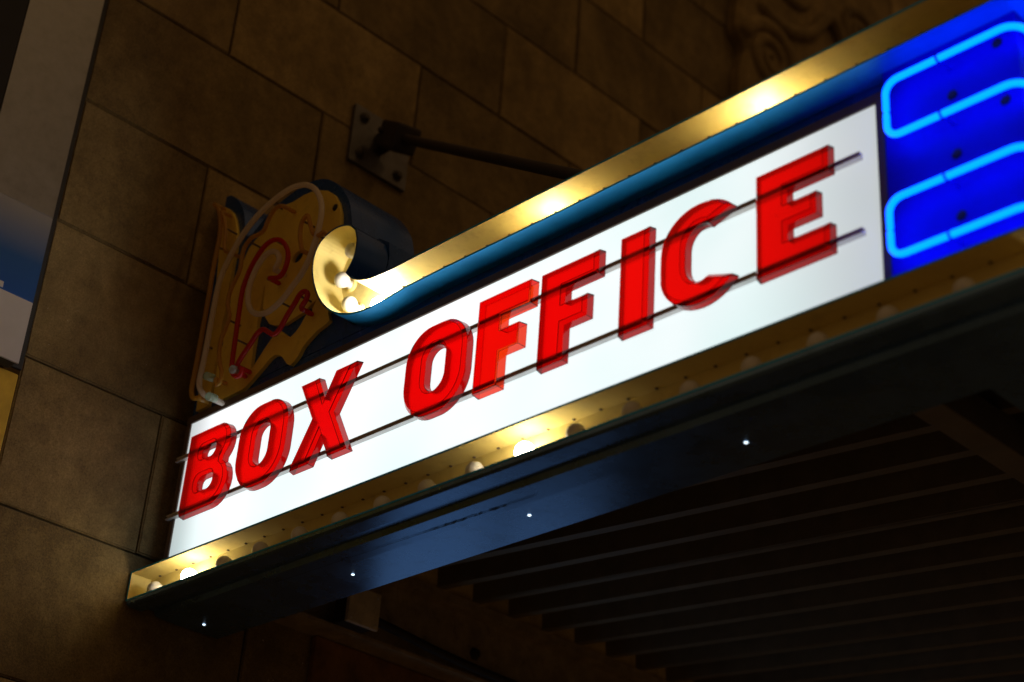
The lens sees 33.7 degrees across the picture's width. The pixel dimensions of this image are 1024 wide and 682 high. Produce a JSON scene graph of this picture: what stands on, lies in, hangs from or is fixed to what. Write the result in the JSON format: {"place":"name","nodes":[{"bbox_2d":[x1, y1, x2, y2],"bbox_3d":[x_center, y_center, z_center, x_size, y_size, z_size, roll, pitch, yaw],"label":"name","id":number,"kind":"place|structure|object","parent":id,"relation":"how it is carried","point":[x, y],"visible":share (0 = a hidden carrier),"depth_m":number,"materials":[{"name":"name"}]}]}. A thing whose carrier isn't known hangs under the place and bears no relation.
{"place":"outdoors","nodes":[
{"label":"outdoors","id":0,"kind":"place"},
{"bbox_2d":[0,0,919,681],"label":"stone wall","id":1,"kind":"structure","parent":0,"point":[194,110],"depth_m":4.41,"materials":[{"name":"stone"}]},
{"bbox_2d":[0,367,17,450],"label":"brass panel","id":2,"kind":"object","parent":1,"relation":"attached to","point":[8,380],"visible":1,"depth_m":3.80,"materials":[{"name":"gold metal"}]},
{"bbox_2d":[0,0,108,370],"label":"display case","id":3,"kind":"object","parent":1,"relation":"attached to","point":[48,50],"visible":1,"depth_m":4.03,"materials":[{"name":"metal"}]},
{"bbox_2d":[307,636,441,681],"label":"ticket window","id":4,"kind":"structure","parent":1,"relation":"attached to","point":[330,661],"depth_m":4.25,"materials":[{"name":"brown wood"}]},
{"bbox_2d":[346,103,582,192],"bbox_3d":[-0.081,-0.473,4.141,0.209,1.106,1.561,17,-32,-22],"label":"tie rod bracket","id":5,"kind":"object","parent":1,"relation":"attached to","point":[379,148],"visible":0.81,"depth_m":4.84,"materials":[{"name":"metal"}]},
{"bbox_2d":[126,0,1023,681],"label":"marquee sign","id":6,"kind":"object","parent":1,"relation":"attached to","point":[812,472],"visible":1,"depth_m":3.32,"materials":[{"name":"blue paint"}]},
{"bbox_2d":[178,423,236,519],"bbox_3d":[-0.695,0.290,3.878,0.175,0.211,0.023,-23,-39,40],"label":"letter","id":7,"kind":"object","parent":6,"relation":"attached to","point":[202,466],"visible":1,"depth_m":3.86,"materials":[{"name":"red plastic"}]},
{"bbox_2d":[235,399,293,490],"bbox_3d":[-0.551,0.228,3.748,0.180,0.211,0.023,-23,-39,40],"label":"letter","id":8,"kind":"object","parent":6,"relation":"attached to","point":[251,471],"visible":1,"depth_m":3.73,"materials":[{"name":"red plastic"}]},
{"bbox_2d":[189,179,413,412],"bbox_3d":[-0.431,-0.182,4.035,0.829,0.680,0.263,-23,-39,40],"label":"neon ornament","id":9,"kind":"object","parent":6,"relation":"attached to","point":[269,312],"visible":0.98,"depth_m":4.03,"materials":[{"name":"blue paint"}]},
{"bbox_2d":[289,361,363,474],"bbox_3d":[-0.400,0.163,3.612,0.198,0.211,0.023,-23,-39,40],"label":"letter","id":10,"kind":"object","parent":6,"relation":"attached to","point":[325,405],"visible":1,"depth_m":3.60,"materials":[{"name":"red plastic"}]},
{"bbox_2d":[333,590,517,681],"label":"junction box","id":11,"kind":"object","parent":6,"relation":"attached to","point":[358,612],"visible":0.99,"depth_m":4.18,"materials":[{"name":"metal"}]},
{"bbox_2d":[403,319,473,420],"bbox_3d":[-0.151,0.055,3.387,0.185,0.211,0.023,-23,-39,40],"label":"letter","id":12,"kind":"object","parent":6,"relation":"attached to","point":[423,401],"visible":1,"depth_m":3.36,"materials":[{"name":"red plastic"}]},
{"bbox_2d":[472,279,539,399],"bbox_3d":[-0.013,-0.004,3.263,0.148,0.211,0.022,-23,-39,40],"label":"letter","id":13,"kind":"object","parent":6,"relation":"attached to","point":[499,339],"visible":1,"depth_m":3.26,"materials":[{"name":"red plastic"}]},
{"bbox_2d":[536,249,605,373],"bbox_3d":[0.107,-0.057,3.153,0.154,0.211,0.023,-23,-39,40],"label":"letter","id":14,"kind":"object","parent":6,"relation":"attached to","point":[562,312],"visible":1,"depth_m":3.15,"materials":[{"name":"red plastic"}]},
{"bbox_2d":[617,226,655,340],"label":"letter","id":15,"kind":"object","parent":6,"relation":"attached to","point":[637,287],"visible":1,"depth_m":3.03,"materials":[{"name":"red plastic"}]},
{"bbox_2d":[660,199,738,310],"bbox_3d":[0.324,-0.151,2.957,0.168,0.211,0.023,-23,-39,40],"label":"letter","id":16,"kind":"object","parent":6,"relation":"attached to","point":[682,288],"visible":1,"depth_m":2.96,"materials":[{"name":"red plastic"}]},
{"bbox_2d":[756,145,837,284],"bbox_3d":[0.470,-0.214,2.825,0.155,0.211,0.023,-23,-39,40],"label":"letter","id":17,"kind":"object","parent":6,"relation":"attached to","point":[781,216],"visible":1,"depth_m":2.81,"materials":[{"name":"red plastic"}]},
{"bbox_2d":[726,0,880,95],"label":"carved cartouche","id":18,"kind":"object","parent":1,"relation":"attached to","point":[768,38],"visible":0.27,"depth_m":6.76,"materials":[{"name":"stone"}]}
]}

